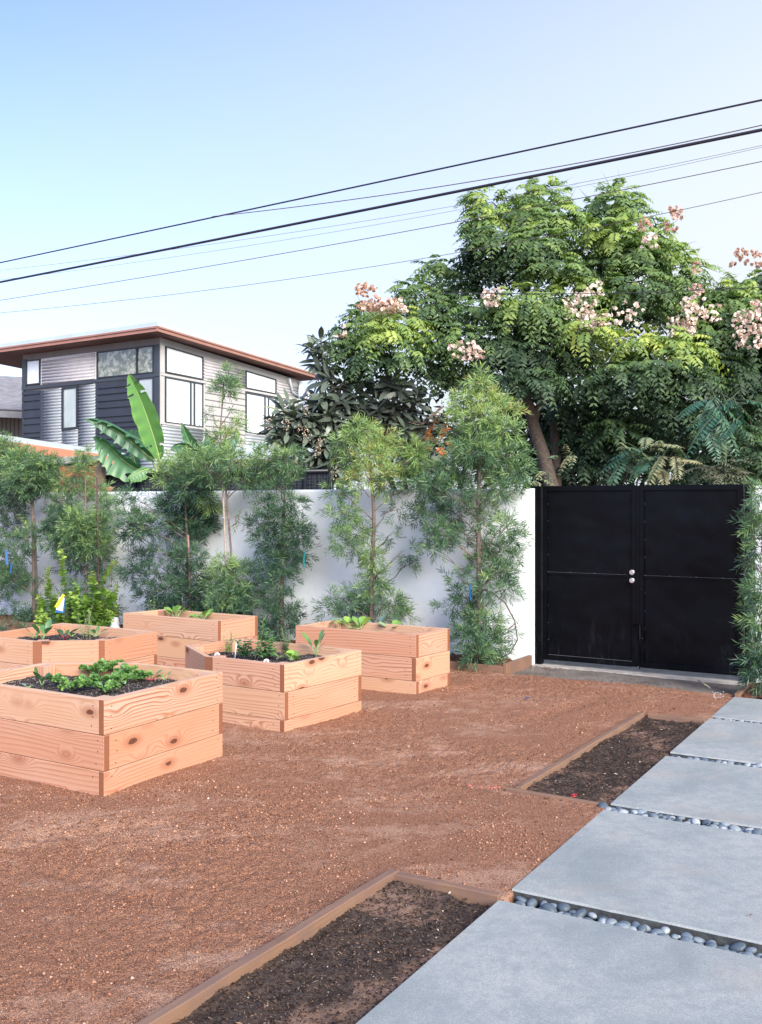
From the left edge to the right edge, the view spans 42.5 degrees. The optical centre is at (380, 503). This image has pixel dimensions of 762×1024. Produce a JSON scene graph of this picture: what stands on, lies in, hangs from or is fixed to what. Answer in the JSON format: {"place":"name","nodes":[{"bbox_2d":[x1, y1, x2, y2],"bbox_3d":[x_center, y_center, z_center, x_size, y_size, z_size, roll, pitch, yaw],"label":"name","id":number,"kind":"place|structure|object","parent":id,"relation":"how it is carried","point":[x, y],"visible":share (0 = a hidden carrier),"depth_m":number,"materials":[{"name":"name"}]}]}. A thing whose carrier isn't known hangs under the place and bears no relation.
{"place":"outdoors","nodes":[
{"label":"outdoors","id":0,"kind":"place"},
{"bbox_2d":[110,615,119,627],"bbox_3d":[-3.266,1.496,12.100,0.215,0.308,0.160,0,0,0],"label":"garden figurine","id":1,"kind":"object","parent":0,"point":[115,623],"visible":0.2,"depth_m":12.06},
{"bbox_2d":[0,508,761,1023],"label":"ground","id":2,"kind":"structure","parent":0,"point":[222,950],"depth_m":4.95,"materials":[{"name":"soil"}]},
{"bbox_2d":[0,376,22,437],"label":"shingled house","id":3,"kind":"structure","parent":2,"relation":"on","point":[10,405],"depth_m":35.08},
{"bbox_2d":[0,428,31,617],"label":"fern pine","id":4,"kind":"object","parent":2,"relation":"on","point":[3,443],"visible":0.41,"depth_m":13.83,"materials":[{"name":"green plant"}]},
{"bbox_2d":[0,443,67,630],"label":"fern pine","id":5,"kind":"object","parent":2,"relation":"on","point":[33,489],"visible":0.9,"depth_m":13.24,"materials":[{"name":"green plant"}]},
{"bbox_2d":[33,518,37,611],"bbox_3d":[-4.673,0.921,13.258,0.077,1.456,0.032,0,0,0],"label":"wooden stake","id":6,"kind":"object","parent":2,"relation":"on","point":[35,555],"visible":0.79,"depth_m":13.24,"materials":[{"name":"brown wood"}]},
{"bbox_2d":[1,456,105,491],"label":"wooden screen","id":7,"kind":"object","parent":2,"relation":"on","point":[101,471],"visible":0.23,"depth_m":14.14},
{"bbox_2d":[0,435,123,486],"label":"outbuilding","id":8,"kind":"structure","parent":2,"relation":"on","point":[64,450],"depth_m":18.05,"materials":[{"name":"metal"}]},
{"bbox_2d":[34,548,119,626],"bbox_3d":[-3.399,1.064,10.903,0.933,1.143,0.564,0,0,0],"label":"citrus bush","id":9,"kind":"object","parent":2,"relation":"on","point":[104,616],"visible":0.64,"depth_m":10.91,"materials":[{"name":"green plant"}]},
{"bbox_2d":[54,594,64,612],"bbox_3d":[-3.454,1.071,10.527,0.113,0.202,0.014,0,0,0],"label":"plant tag","id":10,"kind":"object","parent":9,"relation":"hanging from","point":[60,604],"visible":1,"depth_m":10.53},
{"bbox_2d":[0,623,156,669],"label":"raised planter","id":11,"kind":"object","parent":2,"relation":"on","point":[19,647],"visible":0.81,"depth_m":8.22,"materials":[{"name":"wood"}]},
{"bbox_2d":[32,619,52,639],"bbox_3d":[-2.989,1.112,8.625,0.203,0.180,0.170,0,0,-5],"label":"chard","id":12,"kind":"object","parent":11,"relation":"on","point":[46,627],"visible":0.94,"depth_m":8.65,"materials":[{"name":"green plant"}]},
{"bbox_2d":[52,627,76,639],"bbox_3d":[-2.773,1.143,8.636,0.275,0.121,0.167,0,0,14],"label":"beet","id":13,"kind":"object","parent":11,"relation":"on","point":[60,631],"visible":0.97,"depth_m":8.65,"materials":[{"name":"green plant"}]},
{"bbox_2d":[77,608,90,637],"bbox_3d":[-2.651,1.072,8.779,0.137,0.258,0.180,0,0,0],"label":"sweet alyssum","id":14,"kind":"object","parent":11,"relation":"on","point":[89,629],"visible":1,"depth_m":8.75,"materials":[{"name":"green plant"}]},
{"bbox_2d":[31,442,128,626],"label":"fern pine","id":15,"kind":"object","parent":2,"relation":"on","point":[65,533],"visible":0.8,"depth_m":12.80,"materials":[{"name":"green plant"}]},
{"bbox_2d":[0,662,222,795],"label":"raised planter","id":16,"kind":"object","parent":2,"relation":"on","point":[92,740],"visible":0.87,"depth_m":5.87,"materials":[{"name":"wood"}]},
{"bbox_2d":[33,666,49,686],"bbox_3d":[-2.179,1.115,6.281,0.106,0.134,0.140,0,0,-13],"label":"chard","id":17,"kind":"object","parent":16,"relation":"on","point":[37,674],"visible":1,"depth_m":6.29,"materials":[{"name":"green plant"}]},
{"bbox_2d":[45,673,65,683],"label":"kale","id":18,"kind":"object","parent":16,"relation":"on","point":[55,678],"visible":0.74,"depth_m":6.37,"materials":[{"name":"green plant"}]},
{"bbox_2d":[57,676,92,690],"bbox_3d":[-1.948,1.139,6.197,0.227,0.087,0.166,0,0,34],"label":"kale","id":19,"kind":"object","parent":16,"relation":"on","point":[74,684],"visible":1,"depth_m":6.17,"materials":[{"name":"green plant"}]},
{"bbox_2d":[74,673,104,687],"bbox_3d":[-1.875,1.131,6.304,0.202,0.103,0.162,0,0,22],"label":"kale","id":20,"kind":"object","parent":16,"relation":"on","point":[94,677],"visible":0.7,"depth_m":6.28,"materials":[{"name":"green plant"}]},
{"bbox_2d":[78,661,117,674],"bbox_3d":[-1.949,1.129,6.748,0.223,0.108,0.195,0,0,42],"label":"kale","id":21,"kind":"object","parent":16,"relation":"on","point":[94,668],"visible":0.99,"depth_m":6.72,"materials":[{"name":"green plant"}]},
{"bbox_2d":[92,679,121,692],"bbox_3d":[-1.724,1.149,6.179,0.200,0.068,0.179,0,0,40],"label":"kale","id":22,"kind":"object","parent":16,"relation":"on","point":[108,685],"visible":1,"depth_m":6.14,"materials":[{"name":"green plant"}]},
{"bbox_2d":[97,658,123,666],"bbox_3d":[-1.848,1.127,6.873,0.254,0.118,0.262,0,0,0],"label":"kale","id":23,"kind":"object","parent":16,"relation":"on","point":[102,661],"visible":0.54,"depth_m":6.80,"materials":[{"name":"green plant"}]},
{"bbox_2d":[102,671,134,683],"bbox_3d":[-1.728,1.135,6.346,0.183,0.095,0.213,0,0,27],"label":"kale","id":24,"kind":"object","parent":16,"relation":"on","point":[115,676],"visible":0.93,"depth_m":6.35,"materials":[{"name":"green plant"}]},
{"bbox_2d":[113,662,138,674],"bbox_3d":[-1.729,1.132,6.626,0.174,0.102,0.228,0,0,0],"label":"kale","id":25,"kind":"object","parent":16,"relation":"on","point":[126,667],"visible":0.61,"depth_m":6.61,"materials":[{"name":"green plant"}]},
{"bbox_2d":[130,669,153,680],"bbox_3d":[-1.604,1.140,6.571,0.169,0.085,0.217,0,0,0],"label":"kale","id":26,"kind":"object","parent":16,"relation":"on","point":[142,673],"visible":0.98,"depth_m":6.51,"materials":[{"name":"green plant"}]},
{"bbox_2d":[85,375,163,483],"bbox_3d":[-3.607,-0.055,14.147,1.178,3.510,1.309,0,0,0],"label":"banana plant","id":27,"kind":"object","parent":2,"relation":"on","point":[145,439],"visible":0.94,"depth_m":13.80,"materials":[{"name":"green plant"}]},
{"bbox_2d":[0,322,317,473],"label":"modern house","id":28,"kind":"structure","parent":2,"relation":"on","point":[71,383],"depth_m":27.61,"materials":[{"name":"metal"}]},
{"bbox_2d":[26,359,40,384],"bbox_3d":[-10.232,-3.875,28.789,0.631,0.735,0.043,0,0,33],"label":"window","id":29,"kind":"structure","parent":28,"relation":"in","point":[33,367],"depth_m":28.80,"materials":[{"name":"white glass"}]},
{"bbox_2d":[61,385,78,430],"bbox_3d":[-8.868,-2.734,27.905,0.695,1.257,0.043,0,0,33],"label":"window","id":30,"kind":"structure","parent":28,"relation":"in","point":[69,394],"depth_m":27.91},
{"bbox_2d":[96,345,153,378],"bbox_3d":[-6.988,-3.864,26.685,2.224,0.748,0.043,0,0,33],"label":"window","id":31,"kind":"structure","parent":28,"relation":"in","point":[134,360],"depth_m":26.68,"materials":[{"name":"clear glass"}]},
{"bbox_2d":[137,377,153,403],"bbox_3d":[-6.305,-2.756,26.242,0.597,1.258,0.043,0,0,33],"label":"window","id":32,"kind":"structure","parent":28,"relation":"in","point":[148,383],"depth_m":26.18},
{"bbox_2d":[165,346,203,379],"bbox_3d":[-5.392,-3.864,26.904,0.043,0.725,1.653,0,0,26],"label":"window","id":33,"kind":"structure","parent":28,"relation":"in","point":[177,362],"depth_m":26.87,"materials":[{"name":"white glass"}]},
{"bbox_2d":[165,376,203,427],"bbox_3d":[-5.396,-2.780,26.895,0.043,1.255,1.673,0,0,26],"label":"window","id":34,"kind":"structure","parent":28,"relation":"in","point":[184,399],"depth_m":26.87,"materials":[{"name":"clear glass"}]},
{"bbox_2d":[245,370,275,393],"bbox_3d":[-3.713,-3.764,30.351,0.043,0.558,1.699,0,0,26],"label":"window","id":35,"kind":"structure","parent":28,"relation":"in","point":[254,381],"depth_m":30.28,"materials":[{"name":"white glass"}]},
{"bbox_2d":[245,392,275,434],"bbox_3d":[-3.713,-2.752,30.351,0.043,1.253,1.699,0,0,26],"label":"window","id":36,"kind":"structure","parent":28,"relation":"in","point":[254,403],"depth_m":30.13,"materials":[{"name":"white glass"}]},
{"bbox_2d":[103,443,229,612],"bbox_3d":[-2.595,0.470,11.984,1.659,2.480,1.257,0,0,0],"label":"fern pine","id":37,"kind":"object","parent":2,"relation":"on","point":[197,499],"visible":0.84,"depth_m":11.87,"materials":[{"name":"green plant"}]},
{"bbox_2d":[187,535,190,596],"bbox_3d":[-2.311,0.747,11.783,0.047,0.748,0.024,0,0,0],"label":"wooden stake","id":38,"kind":"object","parent":37,"relation":"attached to","point":[189,562],"visible":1,"depth_m":11.77,"materials":[{"name":"brown wood"}]},
{"bbox_2d":[123,609,257,667],"bbox_3d":[-1.955,1.434,10.000,1.348,0.608,0.543,0,0,32],"label":"raised planter","id":39,"kind":"object","parent":2,"relation":"on","point":[175,635],"visible":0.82,"depth_m":9.76,"materials":[{"name":"wood"}]},
{"bbox_2d":[164,605,187,616],"bbox_3d":[-2.147,1.124,10.221,0.274,0.158,0.301,0,0,0],"label":"lettuce","id":40,"kind":"object","parent":39,"relation":"on","point":[176,608],"visible":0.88,"depth_m":10.19,"materials":[{"name":"green plant"}]},
{"bbox_2d":[189,609,212,618],"bbox_3d":[-1.840,1.143,10.030,0.250,0.121,0.250,0,0,-11],"label":"lettuce","id":41,"kind":"object","parent":39,"relation":"on","point":[207,613],"visible":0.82,"depth_m":10.06,"materials":[{"name":"green plant"}]},
{"bbox_2d":[171,422,239,470],"bbox_3d":[-2.557,0.262,14.291,0.953,2.876,0.720,0,0,-6],"label":"banana plant","id":42,"kind":"object","parent":2,"relation":"on","point":[187,436],"visible":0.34,"depth_m":14.16,"materials":[{"name":"green plant"}]},
{"bbox_2d":[106,469,329,491],"bbox_3d":[-2.368,0.606,13.221,3.991,2.089,0.060,0,0,31],"label":"black fence","id":43,"kind":"object","parent":2,"relation":"on","point":[312,479],"visible":0.13,"depth_m":12.85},
{"bbox_2d":[172,360,288,618],"bbox_3d":[-1.819,0.002,11.505,1.227,3.396,1.192,0,0,21],"label":"fern pine","id":44,"kind":"object","parent":2,"relation":"on","point":[235,602],"visible":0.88,"depth_m":11.39,"materials":[{"name":"green plant"}]},
{"bbox_2d":[220,455,226,613],"bbox_3d":[-1.847,0.364,11.494,0.086,1.907,0.024,0,0,0],"label":"wooden stake","id":45,"kind":"object","parent":44,"relation":"attached to","point":[223,502],"visible":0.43,"depth_m":11.48,"materials":[{"name":"brown wood"}]},
{"bbox_2d":[0,620,502,673],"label":"edging board","id":46,"kind":"object","parent":2,"relation":"on","point":[490,668],"visible":0.2,"depth_m":9.78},
{"bbox_2d":[0,614,511,665],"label":"mulch","id":47,"kind":"object","parent":2,"relation":"on","point":[455,657],"visible":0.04,"depth_m":10.39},
{"bbox_2d":[96,478,98,589],"bbox_3d":[-3.664,0.617,12.656,0.042,1.914,0.024,0,0,0],"label":"wooden stake","id":48,"kind":"object","parent":47,"relation":"on","point":[97,530],"visible":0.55,"depth_m":12.65,"materials":[{"name":"brown wood"}]},
{"bbox_2d":[135,868,398,1023],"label":"edging board","id":49,"kind":"object","parent":2,"relation":"on","point":[185,1004],"visible":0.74,"depth_m":3.57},
{"bbox_2d":[0,488,535,664],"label":"garden wall","id":50,"kind":"structure","parent":2,"relation":"on","point":[424,587],"depth_m":11.31,"materials":[{"name":"white paint"}]},
{"bbox_2d":[536,484,751,680],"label":"double gate","id":51,"kind":"structure","parent":50,"relation":"attached to","point":[643,576],"depth_m":9.61,"materials":[{"name":"metal"}]},
{"bbox_2d":[185,639,360,731],"bbox_3d":[-0.982,1.472,7.813,1.371,0.608,0.925,0,0,33],"label":"raised planter","id":52,"kind":"object","parent":2,"relation":"on","point":[282,694],"visible":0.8,"depth_m":7.37,"materials":[{"name":"wood"}]},
{"bbox_2d":[222,634,237,652],"bbox_3d":[-1.256,1.164,8.142,0.118,0.153,0.109,0,0,0],"label":"parsley","id":53,"kind":"object","parent":52,"relation":"on","point":[227,649],"visible":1,"depth_m":8.16,"materials":[{"name":"green plant"}]},
{"bbox_2d":[235,637,254,656],"bbox_3d":[-1.106,1.165,7.950,0.158,0.157,0.144,0,0,0],"label":"basil","id":54,"kind":"object","parent":52,"relation":"on","point":[245,651],"visible":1,"depth_m":7.95,"materials":[{"name":"green plant"}]},
{"bbox_2d":[251,618,268,658],"bbox_3d":[-0.964,1.081,7.853,0.154,0.316,0.148,0,0,-27],"label":"sage","id":55,"kind":"object","parent":52,"relation":"in","point":[257,651],"visible":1,"depth_m":7.84,"materials":[{"name":"green plant"}]},
{"bbox_2d":[260,629,277,656],"bbox_3d":[-0.901,1.125,7.904,0.170,0.230,0.167,0,0,-22],"label":"sage","id":56,"kind":"object","parent":52,"relation":"in","point":[266,653],"visible":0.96,"depth_m":7.90,"materials":[{"name":"green plant"}]},
{"bbox_2d":[277,625,292,652],"bbox_3d":[-0.796,1.129,8.165,0.124,0.223,0.244,0,0,25],"label":"cilantro","id":57,"kind":"object","parent":52,"relation":"on","point":[285,649],"visible":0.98,"depth_m":8.16,"materials":[{"name":"green plant"}]},
{"bbox_2d":[281,650,301,660],"bbox_3d":[-0.701,1.200,7.704,0.166,0.083,0.180,0,0,0],"label":"lettuce","id":58,"kind":"object","parent":52,"relation":"on","point":[289,653],"visible":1,"depth_m":7.72,"materials":[{"name":"green plant"}]},
{"bbox_2d":[302,629,324,655],"bbox_3d":[-0.551,1.133,7.951,0.203,0.214,0.197,0,0,0],"label":"chard","id":59,"kind":"object","parent":52,"relation":"on","point":[316,641],"visible":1,"depth_m":7.97,"materials":[{"name":"green plant"}]},
{"bbox_2d":[234,441,320,641],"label":"fern pine","id":60,"kind":"object","parent":2,"relation":"on","point":[282,551],"visible":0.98,"depth_m":11.16,"materials":[{"name":"green plant"}]},
{"bbox_2d":[234,442,356,469],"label":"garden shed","id":61,"kind":"structure","parent":2,"relation":"on","point":[248,447],"depth_m":19.79,"materials":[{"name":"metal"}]},
{"bbox_2d":[171,880,490,1023],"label":"mulch","id":62,"kind":"object","parent":2,"relation":"on","point":[356,964],"visible":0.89,"depth_m":3.55,"materials":[{"name":"soil"}]},
{"bbox_2d":[257,326,452,488],"bbox_3d":[-0.323,-0.411,13.207,2.733,3.978,1.070,0,0,0],"label":"loquat tree","id":63,"kind":"object","parent":2,"relation":"on","point":[315,419],"visible":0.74,"depth_m":13.06,"materials":[{"name":"green plant"}]},
{"bbox_2d":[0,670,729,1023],"bbox_3d":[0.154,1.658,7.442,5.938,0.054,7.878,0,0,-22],"label":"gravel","id":64,"kind":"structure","parent":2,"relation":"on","point":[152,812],"depth_m":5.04,"materials":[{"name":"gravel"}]},
{"bbox_2d":[296,620,449,693],"bbox_3d":[-0.085,1.442,9.045,1.320,0.608,0.582,0,0,31],"label":"raised planter","id":65,"kind":"object","parent":2,"relation":"on","point":[408,659],"visible":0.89,"depth_m":8.72,"materials":[{"name":"wood"}]},
{"bbox_2d":[334,616,361,628],"bbox_3d":[-0.291,1.149,9.425,0.325,0.124,0.244,0,0,0],"label":"broccoli","id":66,"kind":"object","parent":65,"relation":"in","point":[347,619],"visible":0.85,"depth_m":9.45,"materials":[{"name":"green plant"}]},
{"bbox_2d":[351,616,370,629],"bbox_3d":[-0.203,1.142,9.335,0.211,0.138,0.253,0,0,0],"label":"broccoli","id":67,"kind":"object","parent":65,"relation":"in","point":[363,620],"visible":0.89,"depth_m":9.39,"materials":[{"name":"green plant"}]},
{"bbox_2d":[310,411,443,624],"bbox_3d":[0.003,0.346,10.722,1.599,2.708,1.073,0,0,0],"label":"fern pine","id":68,"kind":"object","parent":2,"relation":"on","point":[391,472],"visible":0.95,"depth_m":10.59,"materials":[{"name":"green plant"}]},
{"bbox_2d":[423,409,457,471],"bbox_3d":[0.747,0.232,12.284,0.446,2.939,0.986,0,0,8],"label":"orange shrub","id":69,"kind":"object","parent":2,"relation":"on","point":[445,428],"visible":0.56,"depth_m":12.26,"materials":[{"name":"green plant"}]},
{"bbox_2d":[352,369,535,488],"bbox_3d":[0.990,-0.304,16.983,3.509,4.077,2.241,0,0,0],"label":"tree","id":70,"kind":"object","parent":2,"relation":"on","point":[427,414],"visible":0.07,"depth_m":16.83,"materials":[{"name":"green plant"}]},
{"bbox_2d":[395,872,500,905],"bbox_3d":[0.269,1.714,4.239,0.528,0.153,0.042,0,0,29],"label":"edging board","id":71,"kind":"object","parent":2,"relation":"on","point":[475,895],"visible":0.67,"depth_m":4.19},
{"bbox_2d":[405,359,542,670],"bbox_3d":[0.925,0.147,9.975,1.440,3.262,1.084,0,0,0],"label":"fern pine","id":72,"kind":"object","parent":2,"relation":"on","point":[481,651],"visible":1,"depth_m":9.92,"materials":[{"name":"green plant"}]},
{"bbox_2d":[503,655,531,673],"bbox_3d":[1.379,1.657,9.863,0.041,0.185,0.643,0,0,31],"label":"edging board","id":73,"kind":"object","parent":2,"relation":"on","point":[518,664],"visible":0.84,"depth_m":9.81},
{"bbox_2d":[310,169,725,485],"bbox_3d":[1.889,-1.578,13.227,5.726,6.576,2.826,0,0,0],"label":"rain tree","id":74,"kind":"object","parent":2,"relation":"on","point":[563,338],"visible":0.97,"depth_m":12.94,"materials":[{"name":"green plant"}]},
{"bbox_2d":[526,898,536,906],"bbox_3d":[0.630,1.671,4.088,0.039,0.037,0.066,13,12,34],"label":"pebble","id":75,"kind":"object","parent":2,"relation":"on","point":[532,901],"visible":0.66,"depth_m":4.08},
{"bbox_2d":[516,444,576,486],"bbox_3d":[1.787,0.540,10.461,0.780,2.323,0.732,0,0,-37],"label":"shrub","id":76,"kind":"object","parent":2,"relation":"on","point":[567,458],"visible":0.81,"depth_m":10.47,"materials":[{"name":"green plant"}]},
{"bbox_2d":[542,903,556,912],"bbox_3d":[0.692,1.665,4.018,0.068,0.037,0.054,24,30,27],"label":"pebble","id":77,"kind":"object","parent":2,"relation":"on","point":[551,907],"visible":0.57,"depth_m":4.01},
{"bbox_2d":[505,787,599,805],"bbox_3d":[0.971,1.708,5.502,0.591,0.143,0.037,0,0,33],"label":"edging board","id":78,"kind":"object","parent":2,"relation":"on","point":[516,790],"visible":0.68,"depth_m":5.52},
{"bbox_2d":[356,900,761,1023],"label":"concrete paver","id":79,"kind":"object","parent":2,"relation":"on","point":[501,962],"visible":1,"depth_m":3.38,"materials":[{"name":"concrete"}]},
{"bbox_2d":[557,903,569,911],"bbox_3d":[0.752,1.664,4.032,0.054,0.037,0.064,-3,-6,-15],"label":"pebble","id":80,"kind":"object","parent":2,"relation":"on","point":[563,907],"visible":0.94,"depth_m":4.01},
{"bbox_2d":[515,712,644,789],"bbox_3d":[1.420,1.704,6.663,0.043,0.152,2.386,0,0,32],"label":"edging board","id":81,"kind":"object","parent":2,"relation":"on","point":[563,762],"visible":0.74,"depth_m":6.46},
{"bbox_2d":[576,908,586,917],"bbox_3d":[0.810,1.667,3.978,0.064,0.032,0.040,-21,18,-27],"label":"pebble","id":82,"kind":"object","parent":2,"relation":"on","point":[582,912],"visible":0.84,"depth_m":3.97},
{"bbox_2d":[493,380,703,485],"bbox_3d":[3.283,-0.089,13.817,3.420,3.600,2.270,0,0,0],"label":"dark shrub","id":83,"kind":"object","parent":2,"relation":"on","point":[588,446],"visible":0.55,"depth_m":13.51,"materials":[{"name":"green plant"}]},
{"bbox_2d":[605,918,616,924],"bbox_3d":[0.915,1.673,3.903,0.054,0.038,0.064,-16,-24,13],"label":"pebble","id":84,"kind":"object","parent":2,"relation":"on","point":[610,921],"visible":0.55,"depth_m":3.88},
{"bbox_2d":[503,359,723,487],"bbox_3d":[4.166,-0.513,17.504,4.413,4.510,2.230,0,0,0],"label":"tree","id":85,"kind":"object","parent":2,"relation":"on","point":[646,476],"visible":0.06,"depth_m":17.18,"materials":[{"name":"green plant"}]},
{"bbox_2d":[527,717,701,806],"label":"mulch","id":86,"kind":"object","parent":2,"relation":"on","point":[608,772],"visible":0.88,"depth_m":6.31,"materials":[{"name":"soil"}]},
{"bbox_2d":[614,922,629,928],"bbox_3d":[0.950,1.670,3.863,0.068,0.034,0.042,-6,-16,27],"label":"pebble","id":87,"kind":"object","parent":2,"relation":"on","point":[622,925],"visible":0.52,"depth_m":3.85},
{"bbox_2d":[512,810,761,952],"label":"concrete paver","id":88,"kind":"object","parent":2,"relation":"on","point":[693,880],"visible":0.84,"depth_m":4.31,"materials":[{"name":"concrete"}]},
{"bbox_2d":[559,248,761,620],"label":"rain tree","id":89,"kind":"object","parent":2,"relation":"on","point":[732,336],"visible":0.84,"depth_m":12.68,"materials":[{"name":"green plant"}]},
{"bbox_2d":[648,713,704,723],"bbox_3d":[2.272,1.707,7.538,0.426,0.147,0.036,0,0,28],"label":"edging board","id":90,"kind":"object","parent":2,"relation":"on","point":[679,719],"visible":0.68,"depth_m":7.53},
{"bbox_2d":[611,756,761,828],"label":"concrete paver","id":91,"kind":"object","parent":2,"relation":"on","point":[700,790],"visible":0.87,"depth_m":5.58,"materials":[{"name":"concrete"}]},
{"bbox_2d":[692,936,705,943],"bbox_3d":[1.220,1.674,3.753,0.053,0.022,0.033,15,10,4],"label":"pebble","id":92,"kind":"object","parent":2,"relation":"on","point":[696,939],"visible":0.84,"depth_m":3.74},
{"bbox_2d":[670,718,761,764],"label":"concrete paver","id":93,"kind":"object","parent":2,"relation":"on","point":[724,740],"visible":0.86,"depth_m":6.71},
{"bbox_2d":[675,364,761,539],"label":"tree","id":94,"kind":"object","parent":2,"relation":"on","point":[716,454],"visible":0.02,"depth_m":17.77,"materials":[{"name":"green plant"}]},
{"bbox_2d":[683,455,758,484],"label":"olive fronds","id":95,"kind":"object","parent":2,"relation":"on","point":[716,476],"visible":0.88,"depth_m":11.36,"materials":[{"name":"green plant"}]},
{"bbox_2d":[712,697,761,723],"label":"concrete paver","id":96,"kind":"object","parent":2,"relation":"on","point":[743,709],"visible":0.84,"depth_m":7.79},
{"bbox_2d":[729,942,745,952],"bbox_3d":[1.341,1.669,3.681,0.065,0.027,0.042,-22,14,15],"label":"pebble","id":97,"kind":"object","parent":2,"relation":"on","point":[737,947],"visible":0.91,"depth_m":3.67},
{"bbox_2d":[734,682,751,696],"bbox_3d":[3.211,1.685,8.647,0.042,0.131,0.680,0,0,31],"label":"edging board","id":98,"kind":"object","parent":2,"relation":"on","point":[738,693],"visible":0.36,"depth_m":8.46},
{"bbox_2d":[742,682,761,698],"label":"mulch","id":99,"kind":"object","parent":2,"relation":"on","point":[748,693],"visible":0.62,"depth_m":8.53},
{"bbox_2d":[726,475,761,696],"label":"fern pine","id":100,"kind":"object","parent":99,"relation":"on","point":[755,659],"visible":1,"depth_m":8.40,"materials":[{"name":"green plant"}]},
{"bbox_2d":[756,486,761,682],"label":"garden wall","id":101,"kind":"structure","parent":2,"relation":"on","point":[759,548],"depth_m":8.98,"materials":[{"name":"white paint"}]},
{"bbox_2d":[0,161,761,300],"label":"power line","id":102,"kind":"object","parent":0,"point":[409,230],"visible":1,"depth_m":13.06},
{"bbox_2d":[0,128,761,282],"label":"power line","id":103,"kind":"object","parent":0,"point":[491,184],"visible":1,"depth_m":12.19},
{"bbox_2d":[0,0,761,494],"label":"sky","id":104,"kind":"structure","parent":0,"point":[118,118],"materials":[{"name":"blue"}]},
{"bbox_2d":[0,99,761,262],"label":"power line","id":105,"kind":"object","parent":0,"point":[703,112],"visible":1,"depth_m":12.15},
{"bbox_2d":[2,192,761,312],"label":"power line","id":106,"kind":"object","parent":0,"point":[411,260],"visible":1,"depth_m":13.01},
{"bbox_2d":[2,147,761,279],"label":"power line","id":107,"kind":"object","parent":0,"point":[421,216],"visible":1,"depth_m":12.77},
{"bbox_2d":[7,145,761,269],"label":"power line","id":108,"kind":"object","parent":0,"point":[433,209],"visible":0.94,"depth_m":12.47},
{"bbox_2d":[212,125,761,216],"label":"power line","id":109,"kind":"object","parent":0,"point":[499,176],"visible":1,"depth_m":11.52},
{"bbox_2d":[533,646,755,685],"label":"driveway","id":110,"kind":"structure","parent":0,"point":[694,676],"depth_m":9.65,"materials":[{"name":"concrete"}]},
{"bbox_2d":[601,437,701,484],"bbox_3d":[2.901,0.483,10.719,1.090,2.437,1.105,0,0,0],"label":"fern leaved plant","id":111,"kind":"object","parent":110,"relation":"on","point":[655,461],"visible":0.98,"depth_m":10.65,"materials":[{"name":"green plant"}]},
{"bbox_2d":[675,387,761,482],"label":"fern leaved plant","id":112,"kind":"object","parent":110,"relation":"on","point":[714,416],"visible":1,"depth_m":11.00,"materials":[{"name":"green plant"}]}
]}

